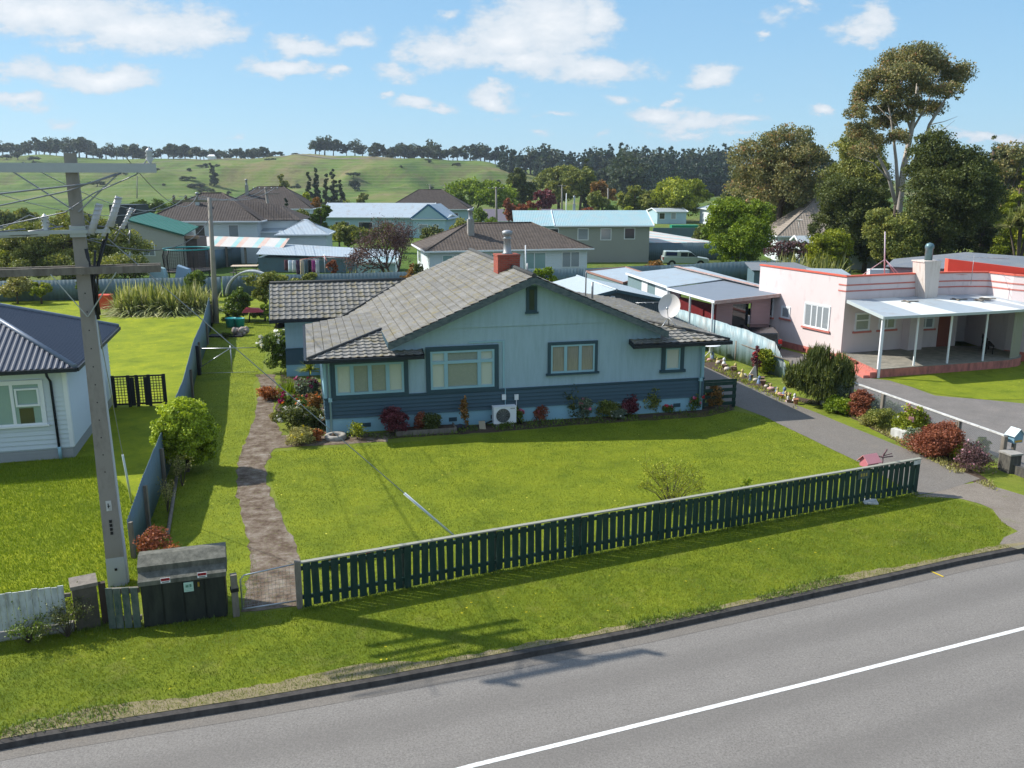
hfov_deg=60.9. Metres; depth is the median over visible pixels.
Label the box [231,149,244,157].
hill tree
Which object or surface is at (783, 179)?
gum tree
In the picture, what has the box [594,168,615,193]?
hill tree
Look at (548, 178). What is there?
tree
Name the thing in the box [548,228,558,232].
window
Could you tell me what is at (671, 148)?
hill tree
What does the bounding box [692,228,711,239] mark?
garden shrub
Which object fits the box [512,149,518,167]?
hill tree
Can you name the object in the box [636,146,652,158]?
hill tree
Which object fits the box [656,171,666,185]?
hill tree
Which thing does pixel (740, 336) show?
boundary fence
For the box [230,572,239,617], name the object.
gate post
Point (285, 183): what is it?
poplar
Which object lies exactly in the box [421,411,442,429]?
shrub
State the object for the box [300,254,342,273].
washing line
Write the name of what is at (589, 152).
hill tree
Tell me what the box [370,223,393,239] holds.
garden shrub
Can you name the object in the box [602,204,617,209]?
garden shrub
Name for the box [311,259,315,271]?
garment
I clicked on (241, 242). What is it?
canopy
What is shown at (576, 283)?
garage
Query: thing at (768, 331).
car
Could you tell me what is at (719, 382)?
driveway gate
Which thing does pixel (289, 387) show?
strap plant
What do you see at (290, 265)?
garment
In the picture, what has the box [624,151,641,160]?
hill tree
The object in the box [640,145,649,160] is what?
hill tree
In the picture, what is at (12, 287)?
shrub
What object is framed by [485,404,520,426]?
heat pump
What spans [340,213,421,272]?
plum tree
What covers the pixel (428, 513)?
stay guard
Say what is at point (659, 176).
hill tree
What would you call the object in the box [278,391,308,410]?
flower clump
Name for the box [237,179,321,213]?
house
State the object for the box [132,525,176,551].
dark shrub
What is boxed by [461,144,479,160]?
hill tree
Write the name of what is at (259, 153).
hill tree
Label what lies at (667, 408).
geranium
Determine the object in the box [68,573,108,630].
gate pillar
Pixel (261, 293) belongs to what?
shrub
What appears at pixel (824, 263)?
flax bush
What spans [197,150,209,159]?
hill tree
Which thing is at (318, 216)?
tree
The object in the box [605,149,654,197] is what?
hill tree
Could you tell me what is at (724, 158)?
hill tree
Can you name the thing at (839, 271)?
shed
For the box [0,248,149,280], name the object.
hedge
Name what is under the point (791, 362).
post and rail
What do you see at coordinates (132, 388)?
trellis fence
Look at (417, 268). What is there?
shrub
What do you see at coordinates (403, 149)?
hill tree
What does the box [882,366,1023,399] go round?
neighbour front lawn
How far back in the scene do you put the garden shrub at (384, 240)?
114.77 m
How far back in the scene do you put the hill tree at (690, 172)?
487.69 m
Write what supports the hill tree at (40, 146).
on the ground at (384, 180)
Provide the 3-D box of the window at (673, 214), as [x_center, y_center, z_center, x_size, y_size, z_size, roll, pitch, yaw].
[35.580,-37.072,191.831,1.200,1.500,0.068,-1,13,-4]
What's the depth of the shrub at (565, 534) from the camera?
23.44 m
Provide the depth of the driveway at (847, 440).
33.46 m
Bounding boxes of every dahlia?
[272,400,323,428]
[293,376,321,399]
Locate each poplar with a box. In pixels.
[208,163,218,185]
[277,174,289,187]
[305,172,312,197]
[312,167,322,204]
[322,173,331,204]
[329,169,338,202]
[336,179,345,202]
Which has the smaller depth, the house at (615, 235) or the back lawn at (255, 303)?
the back lawn at (255, 303)
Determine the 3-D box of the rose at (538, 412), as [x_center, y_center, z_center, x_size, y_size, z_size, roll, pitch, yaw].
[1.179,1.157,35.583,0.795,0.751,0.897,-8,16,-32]
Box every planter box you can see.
[394,422,456,436]
[890,427,909,438]
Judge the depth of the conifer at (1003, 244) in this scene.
78.45 m
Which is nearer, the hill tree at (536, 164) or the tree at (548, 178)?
the tree at (548, 178)
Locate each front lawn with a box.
[268,411,910,605]
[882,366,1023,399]
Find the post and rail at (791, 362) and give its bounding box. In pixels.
[734,341,792,365]
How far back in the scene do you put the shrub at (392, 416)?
33.40 m
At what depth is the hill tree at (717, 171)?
489.87 m
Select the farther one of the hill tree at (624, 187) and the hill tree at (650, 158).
the hill tree at (650, 158)
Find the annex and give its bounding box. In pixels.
[260,228,286,237]
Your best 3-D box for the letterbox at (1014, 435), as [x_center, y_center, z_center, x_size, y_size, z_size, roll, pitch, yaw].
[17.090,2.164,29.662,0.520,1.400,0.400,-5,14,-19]
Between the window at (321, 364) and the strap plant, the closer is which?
the window at (321, 364)
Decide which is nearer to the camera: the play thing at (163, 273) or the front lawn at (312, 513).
the front lawn at (312, 513)
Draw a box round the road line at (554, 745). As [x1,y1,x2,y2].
[457,627,1023,767]
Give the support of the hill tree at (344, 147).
on the ground at (384, 180)
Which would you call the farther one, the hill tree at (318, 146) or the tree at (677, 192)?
the hill tree at (318, 146)
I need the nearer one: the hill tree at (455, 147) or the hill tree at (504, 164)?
the hill tree at (504, 164)
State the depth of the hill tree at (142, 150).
732.16 m
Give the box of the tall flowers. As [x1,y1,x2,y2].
[306,392,324,417]
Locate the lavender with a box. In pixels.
[870,394,903,411]
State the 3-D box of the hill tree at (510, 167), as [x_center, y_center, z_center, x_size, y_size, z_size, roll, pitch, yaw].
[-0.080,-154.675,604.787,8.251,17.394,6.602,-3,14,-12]
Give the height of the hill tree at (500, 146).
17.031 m
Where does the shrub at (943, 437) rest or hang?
on the garden bed at (973, 473)
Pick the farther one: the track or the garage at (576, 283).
the track
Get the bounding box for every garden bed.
[275,374,735,438]
[704,357,796,404]
[797,396,992,485]
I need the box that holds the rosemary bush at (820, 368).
[781,341,862,404]
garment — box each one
[284,260,287,269]
[288,260,291,271]
[292,260,295,271]
[296,260,299,274]
[300,260,303,273]
[304,260,307,273]
[308,259,311,272]
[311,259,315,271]
[315,259,319,273]
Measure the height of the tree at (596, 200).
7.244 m
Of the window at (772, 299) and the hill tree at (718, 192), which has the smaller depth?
the window at (772, 299)
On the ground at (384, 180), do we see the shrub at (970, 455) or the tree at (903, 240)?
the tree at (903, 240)
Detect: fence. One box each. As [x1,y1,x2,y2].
[0,277,221,300]
[0,585,75,641]
[105,586,142,628]
[110,374,167,407]
[118,250,210,266]
[127,298,212,558]
[215,247,241,268]
[222,268,582,295]
[294,457,921,609]
[584,260,851,281]
[649,242,743,259]
[653,228,697,236]
[672,309,785,377]
[796,363,1007,466]
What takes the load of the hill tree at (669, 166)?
on the ground at (384, 180)
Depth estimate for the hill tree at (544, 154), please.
611.18 m
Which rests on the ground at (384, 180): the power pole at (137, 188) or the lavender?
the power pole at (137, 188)
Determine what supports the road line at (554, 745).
on the road
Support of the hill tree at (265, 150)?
on the ground at (384, 180)
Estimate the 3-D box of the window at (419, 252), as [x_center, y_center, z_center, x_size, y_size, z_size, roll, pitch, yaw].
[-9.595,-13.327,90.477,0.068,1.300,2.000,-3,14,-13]
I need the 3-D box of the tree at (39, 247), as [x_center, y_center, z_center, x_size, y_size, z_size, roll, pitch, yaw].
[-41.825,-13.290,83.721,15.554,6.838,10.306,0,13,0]
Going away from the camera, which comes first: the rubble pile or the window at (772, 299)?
the window at (772, 299)
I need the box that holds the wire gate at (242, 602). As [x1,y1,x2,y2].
[239,564,295,609]
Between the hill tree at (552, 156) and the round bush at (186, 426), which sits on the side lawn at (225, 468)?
the round bush at (186, 426)
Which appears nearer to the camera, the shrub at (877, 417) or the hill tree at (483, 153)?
the shrub at (877, 417)
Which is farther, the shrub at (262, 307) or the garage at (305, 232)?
the garage at (305, 232)
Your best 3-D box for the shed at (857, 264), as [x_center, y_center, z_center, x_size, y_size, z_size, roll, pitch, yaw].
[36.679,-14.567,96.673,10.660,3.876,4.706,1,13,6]
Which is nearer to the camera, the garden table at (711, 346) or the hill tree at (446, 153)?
the garden table at (711, 346)
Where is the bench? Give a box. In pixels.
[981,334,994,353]
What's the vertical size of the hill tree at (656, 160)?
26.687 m
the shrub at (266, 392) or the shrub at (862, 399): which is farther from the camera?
the shrub at (266, 392)
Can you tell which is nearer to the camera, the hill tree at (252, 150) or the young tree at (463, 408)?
the young tree at (463, 408)
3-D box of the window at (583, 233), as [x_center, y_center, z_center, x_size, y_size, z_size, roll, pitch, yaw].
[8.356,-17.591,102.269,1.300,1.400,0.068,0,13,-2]
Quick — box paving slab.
[479,421,485,428]
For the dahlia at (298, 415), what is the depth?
34.19 m
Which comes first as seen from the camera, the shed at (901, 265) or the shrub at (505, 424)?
the shrub at (505, 424)
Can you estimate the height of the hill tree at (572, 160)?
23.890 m
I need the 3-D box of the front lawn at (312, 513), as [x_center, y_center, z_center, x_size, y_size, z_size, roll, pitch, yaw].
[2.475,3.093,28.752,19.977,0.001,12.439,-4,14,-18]
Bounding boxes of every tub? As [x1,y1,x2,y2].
[225,317,236,327]
[234,317,244,327]
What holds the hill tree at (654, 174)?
on the ground at (384, 180)
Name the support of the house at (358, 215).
on the ground at (384, 180)
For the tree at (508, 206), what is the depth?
171.88 m
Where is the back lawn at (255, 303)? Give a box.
[218,294,268,319]
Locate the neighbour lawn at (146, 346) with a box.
[0,301,204,626]
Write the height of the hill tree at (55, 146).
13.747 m
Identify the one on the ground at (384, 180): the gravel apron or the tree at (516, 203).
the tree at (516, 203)
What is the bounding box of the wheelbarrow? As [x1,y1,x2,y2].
[237,307,268,323]
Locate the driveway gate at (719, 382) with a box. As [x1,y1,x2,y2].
[702,378,736,408]
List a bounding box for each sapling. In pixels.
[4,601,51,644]
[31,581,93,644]
[157,476,185,511]
[164,454,198,485]
[637,452,707,508]
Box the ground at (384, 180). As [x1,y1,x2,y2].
[0,154,998,327]
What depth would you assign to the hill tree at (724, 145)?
635.31 m
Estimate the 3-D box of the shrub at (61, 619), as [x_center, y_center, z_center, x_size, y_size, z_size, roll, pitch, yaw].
[-9.574,4.906,18.625,1.298,1.134,1.161,-6,15,-24]
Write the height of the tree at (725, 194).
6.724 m
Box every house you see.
[0,303,120,462]
[156,192,310,263]
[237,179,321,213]
[269,230,732,432]
[324,202,435,236]
[395,189,473,220]
[410,203,458,237]
[411,208,593,276]
[476,209,562,221]
[512,195,654,261]
[647,208,687,223]
[698,204,714,223]
[759,232,1023,377]
[765,197,826,259]
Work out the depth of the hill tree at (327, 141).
715.16 m
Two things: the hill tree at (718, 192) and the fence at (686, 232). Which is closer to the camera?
the fence at (686, 232)
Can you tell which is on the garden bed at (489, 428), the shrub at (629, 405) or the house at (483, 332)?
the shrub at (629, 405)
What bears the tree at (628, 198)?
on the ground at (384, 180)
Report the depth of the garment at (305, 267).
83.01 m
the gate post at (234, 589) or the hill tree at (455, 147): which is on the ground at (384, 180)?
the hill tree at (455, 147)
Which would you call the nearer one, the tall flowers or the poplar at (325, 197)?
the tall flowers
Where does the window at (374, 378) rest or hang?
in the house at (483, 332)
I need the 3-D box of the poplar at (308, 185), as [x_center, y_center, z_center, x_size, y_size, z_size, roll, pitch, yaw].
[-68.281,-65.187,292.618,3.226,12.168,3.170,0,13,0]
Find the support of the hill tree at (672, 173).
on the ground at (384, 180)
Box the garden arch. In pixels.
[225,270,263,295]
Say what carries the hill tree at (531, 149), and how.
on the ground at (384, 180)
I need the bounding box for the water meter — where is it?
[863,498,878,504]
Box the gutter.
[0,552,1023,760]
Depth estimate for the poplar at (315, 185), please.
292.28 m
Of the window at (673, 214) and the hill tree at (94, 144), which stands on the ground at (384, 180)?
the hill tree at (94, 144)
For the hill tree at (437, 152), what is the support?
on the ground at (384, 180)
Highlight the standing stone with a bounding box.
[747,366,756,377]
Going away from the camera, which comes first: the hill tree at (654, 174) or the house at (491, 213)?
the house at (491, 213)
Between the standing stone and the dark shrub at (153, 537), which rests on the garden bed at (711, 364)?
the standing stone
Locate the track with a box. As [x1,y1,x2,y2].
[152,154,495,164]
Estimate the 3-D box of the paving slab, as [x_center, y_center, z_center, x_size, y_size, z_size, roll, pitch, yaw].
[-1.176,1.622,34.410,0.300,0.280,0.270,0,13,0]
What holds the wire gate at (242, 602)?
attached to the gate post at (234, 589)
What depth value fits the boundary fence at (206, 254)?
94.52 m
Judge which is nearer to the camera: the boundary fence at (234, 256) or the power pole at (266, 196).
the boundary fence at (234, 256)
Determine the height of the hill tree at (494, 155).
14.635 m
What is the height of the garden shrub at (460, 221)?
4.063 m
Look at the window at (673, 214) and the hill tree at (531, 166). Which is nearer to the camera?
the window at (673, 214)
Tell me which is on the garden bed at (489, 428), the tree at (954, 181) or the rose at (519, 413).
the rose at (519, 413)
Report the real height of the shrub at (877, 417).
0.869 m
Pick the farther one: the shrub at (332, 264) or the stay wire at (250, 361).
the shrub at (332, 264)
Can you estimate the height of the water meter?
0.080 m
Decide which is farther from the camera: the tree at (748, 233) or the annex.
the annex
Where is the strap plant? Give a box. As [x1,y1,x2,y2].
[272,376,296,398]
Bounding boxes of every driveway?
[704,366,979,494]
[711,303,1023,466]
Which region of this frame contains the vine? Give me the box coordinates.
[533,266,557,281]
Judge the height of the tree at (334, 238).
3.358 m
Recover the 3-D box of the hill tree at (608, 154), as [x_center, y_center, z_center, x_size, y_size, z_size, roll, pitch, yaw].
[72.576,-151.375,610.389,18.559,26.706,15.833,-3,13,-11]
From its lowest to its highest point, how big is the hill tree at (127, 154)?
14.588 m
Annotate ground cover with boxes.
[277,375,734,437]
[705,357,796,408]
[796,396,997,490]
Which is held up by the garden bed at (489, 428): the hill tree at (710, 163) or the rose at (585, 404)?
the rose at (585, 404)
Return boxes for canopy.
[206,236,289,266]
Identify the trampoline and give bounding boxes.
[162,246,210,277]
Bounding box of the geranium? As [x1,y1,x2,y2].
[662,404,674,411]
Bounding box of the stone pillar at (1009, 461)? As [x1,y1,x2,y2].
[998,449,1023,477]
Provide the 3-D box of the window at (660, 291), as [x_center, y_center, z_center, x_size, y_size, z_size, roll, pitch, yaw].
[9.375,-5.126,57.262,0.030,2.950,4.388,-4,14,-15]
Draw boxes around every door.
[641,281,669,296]
[679,297,714,319]
[936,316,950,346]
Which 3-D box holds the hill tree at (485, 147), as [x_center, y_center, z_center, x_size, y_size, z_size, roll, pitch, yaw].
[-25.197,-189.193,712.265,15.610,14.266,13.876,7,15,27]
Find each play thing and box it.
[149,267,168,277]
[175,265,191,277]
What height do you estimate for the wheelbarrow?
1.053 m
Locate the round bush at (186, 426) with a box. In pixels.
[149,396,220,471]
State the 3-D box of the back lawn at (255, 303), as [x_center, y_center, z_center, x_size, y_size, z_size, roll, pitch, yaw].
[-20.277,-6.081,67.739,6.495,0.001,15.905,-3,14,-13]
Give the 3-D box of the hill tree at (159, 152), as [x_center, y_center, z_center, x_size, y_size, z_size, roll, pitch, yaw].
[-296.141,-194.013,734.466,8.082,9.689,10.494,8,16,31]
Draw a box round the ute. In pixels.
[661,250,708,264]
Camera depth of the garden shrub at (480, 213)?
174.54 m
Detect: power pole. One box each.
[0,147,160,587]
[136,176,137,197]
[172,195,218,323]
[252,187,278,202]
[488,187,504,220]
[558,185,562,208]
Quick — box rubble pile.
[232,326,249,334]
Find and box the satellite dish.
[658,294,679,326]
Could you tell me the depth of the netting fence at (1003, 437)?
31.94 m
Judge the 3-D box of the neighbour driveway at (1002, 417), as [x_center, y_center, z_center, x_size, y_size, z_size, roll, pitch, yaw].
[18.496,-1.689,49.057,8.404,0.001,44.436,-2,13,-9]
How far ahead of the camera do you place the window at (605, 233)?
102.32 m
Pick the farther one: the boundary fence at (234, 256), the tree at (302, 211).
the tree at (302, 211)
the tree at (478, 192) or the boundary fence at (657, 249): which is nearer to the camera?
the boundary fence at (657, 249)
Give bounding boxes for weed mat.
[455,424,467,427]
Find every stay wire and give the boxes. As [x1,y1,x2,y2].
[84,218,404,493]
[97,320,122,454]
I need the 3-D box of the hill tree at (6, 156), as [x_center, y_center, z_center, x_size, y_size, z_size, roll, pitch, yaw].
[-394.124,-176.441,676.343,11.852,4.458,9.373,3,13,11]
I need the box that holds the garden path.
[235,374,390,611]
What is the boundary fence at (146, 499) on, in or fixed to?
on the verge
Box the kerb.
[0,547,1023,749]
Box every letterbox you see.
[137,542,227,627]
[857,453,881,491]
[1005,426,1023,449]
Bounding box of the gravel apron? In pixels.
[917,481,1023,548]
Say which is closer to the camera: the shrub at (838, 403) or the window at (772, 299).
the shrub at (838, 403)
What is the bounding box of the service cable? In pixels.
[87,216,210,250]
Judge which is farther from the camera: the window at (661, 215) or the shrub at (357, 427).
the window at (661, 215)
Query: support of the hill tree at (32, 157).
on the ground at (384, 180)
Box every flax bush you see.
[99,276,223,319]
[178,282,223,315]
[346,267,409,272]
[759,249,859,274]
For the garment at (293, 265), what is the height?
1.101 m
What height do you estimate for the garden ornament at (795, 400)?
0.232 m
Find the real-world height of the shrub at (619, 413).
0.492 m
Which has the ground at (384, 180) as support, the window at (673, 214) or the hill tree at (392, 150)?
the hill tree at (392, 150)
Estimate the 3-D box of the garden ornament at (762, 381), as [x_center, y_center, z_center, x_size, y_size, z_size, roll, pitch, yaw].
[11.998,-0.062,41.608,0.307,0.261,0.292,0,13,0]
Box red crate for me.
[98,294,113,308]
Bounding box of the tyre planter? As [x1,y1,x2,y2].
[324,431,346,440]
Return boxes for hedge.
[0,207,39,224]
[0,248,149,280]
[130,198,179,213]
[855,227,1004,256]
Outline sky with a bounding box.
[0,0,1023,179]
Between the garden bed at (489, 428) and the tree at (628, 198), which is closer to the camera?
the garden bed at (489, 428)
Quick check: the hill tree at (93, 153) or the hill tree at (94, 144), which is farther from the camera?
the hill tree at (94, 144)
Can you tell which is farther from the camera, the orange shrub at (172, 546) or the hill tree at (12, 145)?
the hill tree at (12, 145)
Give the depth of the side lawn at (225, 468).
29.06 m
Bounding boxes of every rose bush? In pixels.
[255,329,286,372]
[891,403,931,430]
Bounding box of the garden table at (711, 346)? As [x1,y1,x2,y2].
[705,345,720,357]
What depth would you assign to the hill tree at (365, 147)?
721.41 m
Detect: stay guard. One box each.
[122,454,132,501]
[404,493,453,534]
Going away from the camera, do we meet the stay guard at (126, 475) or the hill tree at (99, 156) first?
the stay guard at (126, 475)
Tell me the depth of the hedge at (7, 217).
156.04 m
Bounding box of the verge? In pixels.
[3,308,1023,738]
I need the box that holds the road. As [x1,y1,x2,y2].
[0,559,1023,767]
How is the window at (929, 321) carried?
in the house at (924, 316)
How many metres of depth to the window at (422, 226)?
145.50 m
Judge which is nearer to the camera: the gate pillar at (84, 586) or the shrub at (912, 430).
the gate pillar at (84, 586)
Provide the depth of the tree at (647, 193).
209.59 m
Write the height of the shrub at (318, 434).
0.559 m
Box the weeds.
[0,392,919,737]
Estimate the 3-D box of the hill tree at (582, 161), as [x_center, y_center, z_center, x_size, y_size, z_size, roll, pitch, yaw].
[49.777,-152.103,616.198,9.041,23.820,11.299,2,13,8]
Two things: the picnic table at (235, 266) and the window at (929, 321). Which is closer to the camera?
the window at (929, 321)
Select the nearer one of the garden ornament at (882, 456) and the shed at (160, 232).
the garden ornament at (882, 456)
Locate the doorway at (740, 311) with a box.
[732,304,748,326]
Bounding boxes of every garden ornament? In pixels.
[760,379,765,385]
[793,398,798,403]
[879,449,892,462]
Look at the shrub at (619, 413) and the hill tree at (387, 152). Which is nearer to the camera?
the shrub at (619, 413)
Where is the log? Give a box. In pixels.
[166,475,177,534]
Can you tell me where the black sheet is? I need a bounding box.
[209,334,244,336]
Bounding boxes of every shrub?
[0,248,10,266]
[0,277,33,303]
[29,281,52,303]
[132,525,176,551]
[158,541,180,549]
[181,269,207,292]
[221,332,232,338]
[222,286,252,316]
[241,271,288,308]
[250,304,268,320]
[255,386,281,400]
[268,412,277,420]
[284,425,316,445]
[289,272,317,280]
[302,191,311,200]
[309,428,325,441]
[310,197,320,212]
[325,259,338,272]
[346,420,367,438]
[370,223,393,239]
[375,230,405,247]
[379,405,409,432]
[400,263,416,277]
[412,262,427,273]
[413,411,425,428]
[419,224,444,238]
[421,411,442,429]
[449,217,466,228]
[473,207,487,221]
[480,216,497,221]
[492,421,515,426]
[564,525,572,543]
[593,399,621,417]
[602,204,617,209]
[610,408,626,418]
[620,394,640,413]
[624,206,633,209]
[642,388,660,410]
[644,260,663,265]
[691,223,720,240]
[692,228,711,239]
[705,385,723,406]
[738,477,756,501]
[751,345,761,375]
[758,348,777,373]
[822,394,851,414]
[825,380,852,397]
[846,389,874,416]
[858,414,874,425]
[863,406,895,429]
[896,419,966,459]
[902,427,921,446]
[915,421,931,430]
[948,444,967,460]
[951,439,998,473]
[975,437,991,452]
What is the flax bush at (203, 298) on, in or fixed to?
on the back lawn at (255, 303)
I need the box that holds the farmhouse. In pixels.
[207,154,216,158]
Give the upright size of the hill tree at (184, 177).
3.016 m
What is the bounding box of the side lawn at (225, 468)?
[138,320,277,607]
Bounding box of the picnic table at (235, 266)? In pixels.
[230,265,259,275]
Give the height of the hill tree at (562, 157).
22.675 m
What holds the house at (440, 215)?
on the ground at (384, 180)
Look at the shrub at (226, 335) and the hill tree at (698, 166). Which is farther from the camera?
the hill tree at (698, 166)
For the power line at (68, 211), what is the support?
attached to the power pole at (214, 282)
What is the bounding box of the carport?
[625,266,780,352]
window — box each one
[0,379,49,428]
[143,245,155,255]
[195,225,205,235]
[228,225,238,236]
[321,364,323,392]
[330,360,408,398]
[358,222,372,228]
[418,250,420,262]
[419,224,427,232]
[425,344,498,392]
[442,255,456,261]
[523,252,545,269]
[546,340,598,375]
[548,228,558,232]
[561,251,579,267]
[577,228,588,239]
[600,228,611,239]
[624,228,634,238]
[659,213,664,218]
[659,347,685,372]
[666,252,676,255]
[671,212,675,218]
[770,298,773,318]
[779,306,790,320]
[801,302,830,332]
[852,312,871,333]
[876,318,897,331]
[923,317,935,330]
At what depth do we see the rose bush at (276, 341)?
43.59 m
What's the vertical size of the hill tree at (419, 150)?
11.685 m
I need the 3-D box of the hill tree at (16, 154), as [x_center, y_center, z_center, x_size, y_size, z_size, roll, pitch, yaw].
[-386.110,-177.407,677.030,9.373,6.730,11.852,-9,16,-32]
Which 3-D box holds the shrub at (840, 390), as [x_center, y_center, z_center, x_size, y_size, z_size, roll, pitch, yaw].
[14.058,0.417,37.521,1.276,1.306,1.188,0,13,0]
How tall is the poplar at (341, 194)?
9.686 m
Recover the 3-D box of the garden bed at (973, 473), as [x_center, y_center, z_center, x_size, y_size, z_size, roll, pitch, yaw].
[14.558,1.934,33.670,1.653,0.001,12.795,-3,14,-12]
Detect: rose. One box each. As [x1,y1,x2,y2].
[515,406,524,423]
[533,405,549,420]
[563,387,578,416]
[575,397,594,417]
[686,394,704,410]
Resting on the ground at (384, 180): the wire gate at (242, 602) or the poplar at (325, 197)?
the poplar at (325, 197)
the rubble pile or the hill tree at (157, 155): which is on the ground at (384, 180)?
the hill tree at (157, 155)
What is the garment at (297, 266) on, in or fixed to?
hanging from the washing line at (324, 257)
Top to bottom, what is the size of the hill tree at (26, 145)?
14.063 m
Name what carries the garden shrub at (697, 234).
on the ground at (384, 180)
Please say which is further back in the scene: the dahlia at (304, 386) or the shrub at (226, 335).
the shrub at (226, 335)
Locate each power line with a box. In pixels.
[3,195,174,215]
[22,162,186,210]
[124,155,196,206]
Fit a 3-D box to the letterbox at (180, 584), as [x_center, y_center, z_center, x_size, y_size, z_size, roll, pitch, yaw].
[-7.355,4.489,19.562,1.843,1.500,0.870,-4,14,-17]
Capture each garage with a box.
[274,219,335,246]
[553,275,661,312]
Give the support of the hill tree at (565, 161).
on the ground at (384, 180)
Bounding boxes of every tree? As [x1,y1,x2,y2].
[0,140,12,154]
[0,154,12,158]
[0,209,156,279]
[2,142,17,154]
[10,152,21,159]
[14,144,23,152]
[20,139,43,154]
[21,145,33,154]
[27,156,41,160]
[31,137,47,154]
[32,136,52,153]
[41,137,59,154]
[50,139,60,155]
[58,138,69,152]
[59,137,78,152]
[71,137,91,156]
[84,147,98,157]
[86,140,96,157]
[87,181,105,185]
[95,148,103,158]
[97,143,115,158]
[110,145,123,158]
[114,146,125,158]
[121,144,131,157]
[122,143,141,158]
[138,146,152,158]
[152,151,159,157]
[155,148,164,158]
[161,143,179,158]
[177,144,191,158]
[178,150,183,158]
[178,176,196,179]
[186,146,201,158]
[187,183,204,187]
[196,188,215,191]
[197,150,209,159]
[206,149,223,157]
[218,150,229,157]
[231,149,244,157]
[244,148,259,157]
[244,149,251,158]
[253,150,263,157]
[256,146,269,157]
[295,361,319,377]
[297,209,312,221]
[307,136,325,153]
[308,204,332,228]
[314,139,323,154]
[317,135,334,154]
[328,139,342,155]
[328,225,341,246]
[330,221,372,247]
[339,144,352,155]
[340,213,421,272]
[346,172,360,176]
[347,138,362,155]
[348,179,360,190]
[356,143,367,155]
[356,192,368,202]
[367,142,385,156]
[381,149,391,156]
[389,147,398,157]
[394,142,412,156]
[394,144,411,158]
[407,143,417,157]
[413,145,426,157]
[423,139,441,158]
[424,144,434,157]
[433,149,443,158]
[442,149,453,159]
[443,176,519,208]
[448,149,458,157]
[449,146,464,159]
[454,191,473,208]
[458,395,468,428]
[459,152,468,159]
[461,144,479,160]
[474,144,490,159]
[477,142,491,160]
[488,146,498,163]
[494,145,504,161]
[496,147,504,167]
[500,145,510,170]
[502,199,521,212]
[503,197,516,221]
[506,149,514,173]
[506,167,538,203]
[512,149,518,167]
[513,146,537,173]
[513,150,527,174]
[515,200,537,209]
[526,148,535,173]
[528,153,536,171]
[532,147,540,176]
[532,164,578,208]
[533,188,556,208]
[535,143,565,167]
[536,146,550,173]
[554,153,573,166]
[559,166,598,209]
[560,150,564,169]
[566,151,576,183]
[574,153,581,168]
[580,146,612,169]
[580,152,586,167]
[586,148,593,163]
[587,179,617,209]
[587,190,610,209]
[588,151,598,174]
[593,150,600,164]
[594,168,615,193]
[600,146,641,167]
[603,149,613,161]
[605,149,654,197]
[606,160,642,193]
[607,157,644,192]
[614,185,657,209]
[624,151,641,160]
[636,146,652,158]
[639,189,664,207]
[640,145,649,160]
[641,157,650,190]
[645,154,662,190]
[646,148,666,167]
[650,166,657,188]
[650,176,713,216]
[652,148,679,168]
[654,167,661,187]
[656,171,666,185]
[657,147,661,163]
[661,156,672,176]
[664,170,676,181]
[668,146,675,168]
[669,153,674,169]
[675,147,709,164]
[676,159,685,175]
[681,148,697,163]
[681,166,687,179]
[686,165,692,181]
[695,162,706,174]
[697,168,703,179]
[700,174,711,192]
[700,196,777,261]
[701,145,725,155]
[703,154,715,178]
[706,150,724,165]
[711,166,719,196]
[712,148,723,165]
[714,170,723,195]
[714,191,729,202]
[716,173,796,223]
[716,174,730,191]
[719,157,726,170]
[721,162,729,169]
[722,122,832,220]
[722,143,726,154]
[726,170,734,195]
[775,241,807,259]
[804,227,855,269]
[812,159,836,184]
[813,130,894,198]
[836,199,898,272]
[841,40,979,216]
[861,205,923,268]
[896,124,1011,256]
[945,155,1023,227]
[989,140,1023,232]
[999,202,1023,255]
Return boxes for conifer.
[582,159,593,209]
[805,171,889,259]
[972,135,998,253]
[987,168,1023,255]
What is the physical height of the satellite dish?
1.607 m
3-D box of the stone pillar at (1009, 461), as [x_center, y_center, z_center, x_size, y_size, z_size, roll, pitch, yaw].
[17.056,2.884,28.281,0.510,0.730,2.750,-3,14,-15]
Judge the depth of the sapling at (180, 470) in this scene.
27.79 m
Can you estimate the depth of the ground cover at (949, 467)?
30.44 m
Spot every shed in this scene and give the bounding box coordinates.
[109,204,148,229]
[128,212,206,268]
[256,244,400,272]
[355,256,398,272]
[586,266,641,285]
[745,262,809,283]
[789,235,886,269]
[806,268,850,274]
[867,252,1023,273]
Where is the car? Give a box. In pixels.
[739,324,781,349]
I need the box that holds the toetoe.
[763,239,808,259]
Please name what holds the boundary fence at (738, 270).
on the ground at (384, 180)
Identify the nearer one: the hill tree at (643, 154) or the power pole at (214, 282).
the power pole at (214, 282)

